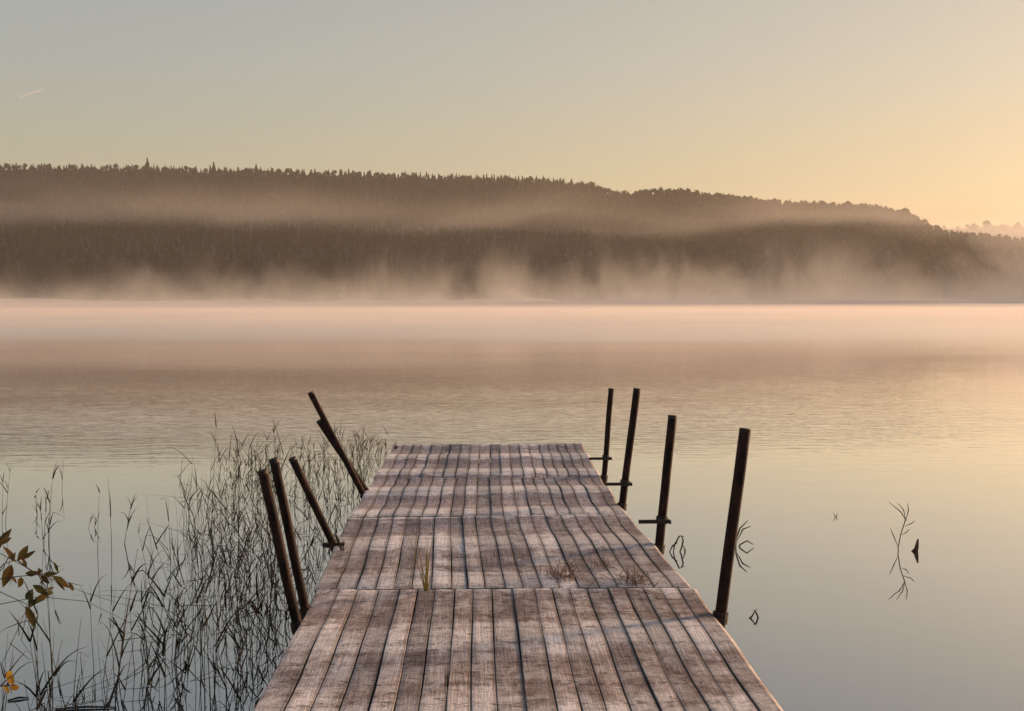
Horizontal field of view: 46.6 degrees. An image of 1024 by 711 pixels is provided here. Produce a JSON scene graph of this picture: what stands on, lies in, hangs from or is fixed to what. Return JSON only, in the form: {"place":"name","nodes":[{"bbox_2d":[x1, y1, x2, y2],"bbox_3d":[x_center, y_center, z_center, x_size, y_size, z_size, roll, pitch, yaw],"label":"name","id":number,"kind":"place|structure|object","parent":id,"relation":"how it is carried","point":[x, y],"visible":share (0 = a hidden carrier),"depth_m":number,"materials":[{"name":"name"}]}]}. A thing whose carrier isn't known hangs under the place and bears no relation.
{"place":"outdoors","nodes":[
{"label":"outdoors","id":0,"kind":"place"},
{"bbox_2d":[0,529,81,628],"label":"leafy branch","id":1,"kind":"object","parent":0,"point":[8,571],"visible":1,"depth_m":3.59,"materials":[{"name":"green plant"}]},
{"bbox_2d":[0,671,19,693],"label":"leafy twig","id":2,"kind":"object","parent":1,"relation":"attached to","point":[10,678],"visible":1,"depth_m":3.60,"materials":[{"name":"orange plant"}]},
{"bbox_2d":[0,307,1023,710],"bbox_3d":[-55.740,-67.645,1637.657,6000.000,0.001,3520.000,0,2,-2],"label":"lake water","id":3,"kind":"structure","parent":0,"point":[856,419],"depth_m":15.89,"materials":[{"name":"grey liquid"}]},
{"bbox_2d":[0,461,10,524],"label":"reed","id":4,"kind":"object","parent":3,"relation":"in","point":[7,495],"visible":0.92,"depth_m":10.65,"materials":[{"name":"plant"}]},
{"bbox_2d":[8,696,28,700],"bbox_3d":[-2.468,1.712,5.940,0.099,0.014,0.018,-1,3,-27],"label":"floating stick","id":5,"kind":"object","parent":3,"relation":"on","point":[19,697],"visible":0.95,"depth_m":5.94,"materials":[{"name":"grey wood"}]},
{"bbox_2d":[36,465,58,544],"bbox_3d":[-3.799,1.280,9.800,0.214,0.849,0.233,0,2,-2],"label":"reed","id":6,"kind":"object","parent":3,"relation":"in","point":[49,528],"visible":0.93,"depth_m":9.78,"materials":[{"name":"green plant"}]},
{"bbox_2d":[57,705,116,709],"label":"floating stick","id":7,"kind":"object","parent":3,"relation":"on","point":[86,706],"visible":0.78,"depth_m":5.80,"materials":[{"name":"wood"}]},
{"bbox_2d":[107,477,111,550],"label":"reed","id":8,"kind":"object","parent":3,"relation":"in","point":[110,518],"visible":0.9,"depth_m":9.52,"materials":[{"name":"green plant"}]},
{"bbox_2d":[122,493,136,543],"bbox_3d":[-3.163,1.418,9.832,0.192,0.572,0.116,-2,3,-36],"label":"reed","id":9,"kind":"object","parent":3,"relation":"in","point":[128,518],"visible":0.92,"depth_m":9.81,"materials":[{"name":"plant"}]},
{"bbox_2d":[129,581,162,675],"bbox_3d":[-1.951,1.515,6.339,0.176,0.676,0.199,1,3,29],"label":"reed","id":10,"kind":"object","parent":3,"relation":"in","point":[147,654],"visible":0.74,"depth_m":6.35,"materials":[{"name":"plant"}]},
{"bbox_2d":[163,577,190,663],"bbox_3d":[-1.857,1.530,6.545,0.182,0.628,0.141,0,2,-2],"label":"reed","id":11,"kind":"object","parent":3,"relation":"in","point":[174,626],"visible":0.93,"depth_m":6.53,"materials":[{"name":"black plant"}]},
{"bbox_2d":[0,419,391,710],"bbox_3d":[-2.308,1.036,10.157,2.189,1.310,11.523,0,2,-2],"label":"reed bed","id":12,"kind":"object","parent":3,"relation":"in","point":[75,699],"visible":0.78,"depth_m":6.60,"materials":[{"name":"green plant"}]},
{"bbox_2d":[0,553,139,708],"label":"rush stalks","id":13,"kind":"object","parent":12,"relation":"in","point":[48,597],"visible":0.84,"depth_m":5.08,"materials":[{"name":"plant"}]},
{"bbox_2d":[207,412,216,532],"bbox_3d":[-2.572,1.085,10.259,0.072,1.201,0.184,0,2,7],"label":"reed","id":14,"kind":"object","parent":3,"relation":"in","point":[213,477],"visible":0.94,"depth_m":10.21,"materials":[{"name":"plant"}]},
{"bbox_2d":[232,426,241,523],"bbox_3d":[-2.420,1.141,10.530,0.059,1.066,0.235,-2,3,-37],"label":"reed","id":15,"kind":"object","parent":3,"relation":"in","point":[238,479],"visible":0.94,"depth_m":10.53,"materials":[{"name":"plant"}]},
{"bbox_2d":[258,468,302,634],"bbox_3d":[-1.114,1.599,6.362,0.472,2.015,0.090,-1,3,-20],"label":"mooring pole","id":16,"kind":"object","parent":3,"relation":"in","point":[280,550],"visible":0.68,"depth_m":6.28,"materials":[{"name":"brown wood"}]},
{"bbox_2d":[269,457,310,619],"bbox_3d":[-1.120,1.575,6.641,0.451,2.038,0.089,-1,3,-21],"label":"mooring pole","id":17,"kind":"object","parent":3,"relation":"in","point":[305,607],"visible":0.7,"depth_m":6.56,"materials":[{"name":"brown wood"}]},
{"bbox_2d":[289,456,344,552],"bbox_3d":[-1.128,1.610,8.389,0.870,1.832,0.089,-1,2,-13],"label":"mooring pole","id":18,"kind":"object","parent":3,"relation":"in","point":[311,498],"visible":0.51,"depth_m":8.29,"materials":[{"name":"brown wood"}]},
{"bbox_2d":[308,391,365,499],"bbox_3d":[-1.272,1.370,10.675,1.096,2.120,0.072,0,2,-9],"label":"mooring pole","id":19,"kind":"object","parent":3,"relation":"in","point":[335,441],"visible":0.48,"depth_m":10.58,"materials":[{"name":"brown wood"}]},
{"bbox_2d":[316,419,368,490],"bbox_3d":[-1.150,1.494,10.809,1.231,1.869,0.080,0,2,-10],"label":"mooring pole","id":20,"kind":"object","parent":3,"relation":"in","point":[324,430],"visible":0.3,"depth_m":10.68,"materials":[{"name":"brown wood"}]},
{"bbox_2d":[253,443,782,710],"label":"jetty","id":21,"kind":"object","parent":3,"relation":"on","point":[378,629],"visible":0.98,"depth_m":6.63,"materials":[{"name":"wood"}]},
{"bbox_2d":[339,540,343,550],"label":"weed","id":22,"kind":"object","parent":21,"relation":"on","point":[340,546],"visible":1,"depth_m":8.15,"materials":[{"name":"plant"}]},
{"bbox_2d":[411,541,432,590],"bbox_3d":[-0.522,1.235,6.998,0.136,0.324,0.096,-1,3,-20],"label":"grass tuft","id":23,"kind":"object","parent":21,"relation":"on","point":[425,584],"visible":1,"depth_m":7.01,"materials":[{"name":"plant"}]},
{"bbox_2d":[444,668,450,686],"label":"grass tuft","id":24,"kind":"object","parent":21,"relation":"on","point":[447,679],"visible":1,"depth_m":5.28,"materials":[{"name":"brown plant"}]},
{"bbox_2d":[589,388,613,484],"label":"mooring pole","id":25,"kind":"object","parent":3,"relation":"in","point":[605,458],"visible":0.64,"depth_m":11.79,"materials":[{"name":"brown wood"}]},
{"bbox_2d":[605,388,640,510],"bbox_3d":[0.932,1.362,10.122,0.370,2.168,0.132,-1,3,-17],"label":"mooring pole","id":26,"kind":"object","parent":3,"relation":"in","point":[624,483],"visible":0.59,"depth_m":10.12,"materials":[{"name":"brown wood"}]},
{"bbox_2d":[638,415,676,554],"bbox_3d":[1.030,1.470,8.373,0.314,2.100,0.137,-1,3,-19],"label":"mooring pole","id":27,"kind":"object","parent":3,"relation":"in","point":[662,520],"visible":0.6,"depth_m":8.37,"materials":[{"name":"black metal"}]},
{"bbox_2d":[669,535,685,551],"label":"reed","id":28,"kind":"object","parent":3,"relation":"in","point":[675,543],"visible":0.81,"depth_m":9.49,"materials":[{"name":"green plant"}]},
{"bbox_2d":[712,428,750,628],"bbox_3d":[1.138,1.499,6.551,0.385,2.199,0.092,-1,3,-18],"label":"mooring pole","id":29,"kind":"object","parent":3,"relation":"in","point":[720,614],"visible":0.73,"depth_m":6.53,"materials":[{"name":"brown wood"}]},
{"bbox_2d":[736,520,753,546],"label":"reed","id":30,"kind":"object","parent":3,"relation":"in","point":[740,534],"visible":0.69,"depth_m":9.69,"materials":[{"name":"green plant"}]},
{"bbox_2d":[889,502,913,550],"bbox_3d":[3.121,1.417,9.512,0.208,0.488,0.025,0,2,-2],"label":"reed","id":31,"kind":"object","parent":3,"relation":"in","point":[903,524],"visible":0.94,"depth_m":9.51,"materials":[{"name":"plant"}]},
{"bbox_2d":[912,539,918,550],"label":"reed leaf","id":32,"kind":"object","parent":3,"relation":"in","point":[916,547],"visible":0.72,"depth_m":9.51,"materials":[{"name":"plant"}]},
{"bbox_2d":[0,170,1023,306],"bbox_3d":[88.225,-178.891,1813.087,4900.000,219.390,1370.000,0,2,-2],"label":"hills","id":33,"kind":"structure","parent":0,"point":[279,301],"depth_m":1487.87,"materials":[{"name":"plant"}]},
{"bbox_2d":[144,158,149,172],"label":"spruce tree","id":34,"kind":"object","parent":33,"relation":"on","point":[147,164],"visible":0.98,"depth_m":1859.51,"materials":[{"name":"green plant"}]},
{"bbox_2d":[211,161,215,173],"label":"spruce tree","id":35,"kind":"object","parent":33,"relation":"on","point":[213,170],"visible":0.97,"depth_m":1863.27,"materials":[{"name":"green plant"}]},
{"bbox_2d":[254,165,257,175],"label":"spruce tree","id":36,"kind":"object","parent":33,"relation":"on","point":[255,170],"visible":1,"depth_m":1865.62,"materials":[{"name":"green plant"}]},
{"bbox_2d":[0,163,1023,305],"bbox_3d":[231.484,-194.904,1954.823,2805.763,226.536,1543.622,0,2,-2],"label":"forest","id":37,"kind":"object","parent":33,"relation":"on","point":[644,284],"visible":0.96,"depth_m":1462.22,"materials":[{"name":"brown plant"}]},
{"bbox_2d":[844,201,853,209],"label":"broadleaf tree","id":38,"kind":"object","parent":33,"relation":"on","point":[846,203],"visible":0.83,"depth_m":1898.07,"materials":[{"name":"green plant"}]},
{"bbox_2d":[900,208,909,214],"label":"broadleaf tree","id":39,"kind":"object","parent":33,"relation":"on","point":[906,211],"visible":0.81,"depth_m":1899.41,"materials":[{"name":"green plant"}]},
{"bbox_2d":[0,0,1023,228],"label":"sky","id":40,"kind":"structure","parent":0,"point":[917,106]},
{"bbox_2d":[539,558,588,582],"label":"dead grass","id":41,"kind":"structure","parent":0,"point":[558,573],"depth_m":7.37,"materials":[{"name":"plant"}]},
{"bbox_2d":[587,554,616,573],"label":"dead grass","id":42,"kind":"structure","parent":0,"point":[603,563],"depth_m":7.69,"materials":[{"name":"plant"}]},
{"bbox_2d":[607,560,662,593],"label":"dead grass","id":43,"kind":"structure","parent":0,"point":[634,577],"depth_m":7.21,"materials":[{"name":"plant"}]},
{"bbox_2d":[947,229,1023,240],"bbox_3d":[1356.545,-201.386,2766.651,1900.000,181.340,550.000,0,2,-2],"label":"hill","id":44,"kind":"structure","parent":0,"point":[1008,232],"depth_m":2719.09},
{"bbox_2d":[969,223,977,231],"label":"broadleaf tree","id":45,"kind":"object","parent":44,"relation":"on","point":[974,226],"visible":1,"depth_m":2712.69,"materials":[{"name":"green plant"}]},
{"bbox_2d":[982,220,991,228],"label":"broadleaf tree","id":46,"kind":"object","parent":44,"relation":"on","point":[987,224],"visible":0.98,"depth_m":2712.42,"materials":[{"name":"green plant"}]},
{"bbox_2d":[1001,224,1007,231],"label":"broadleaf tree","id":47,"kind":"object","parent":44,"relation":"on","point":[1004,229],"visible":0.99,"depth_m":2714.20,"materials":[{"name":"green plant"}]}
]}

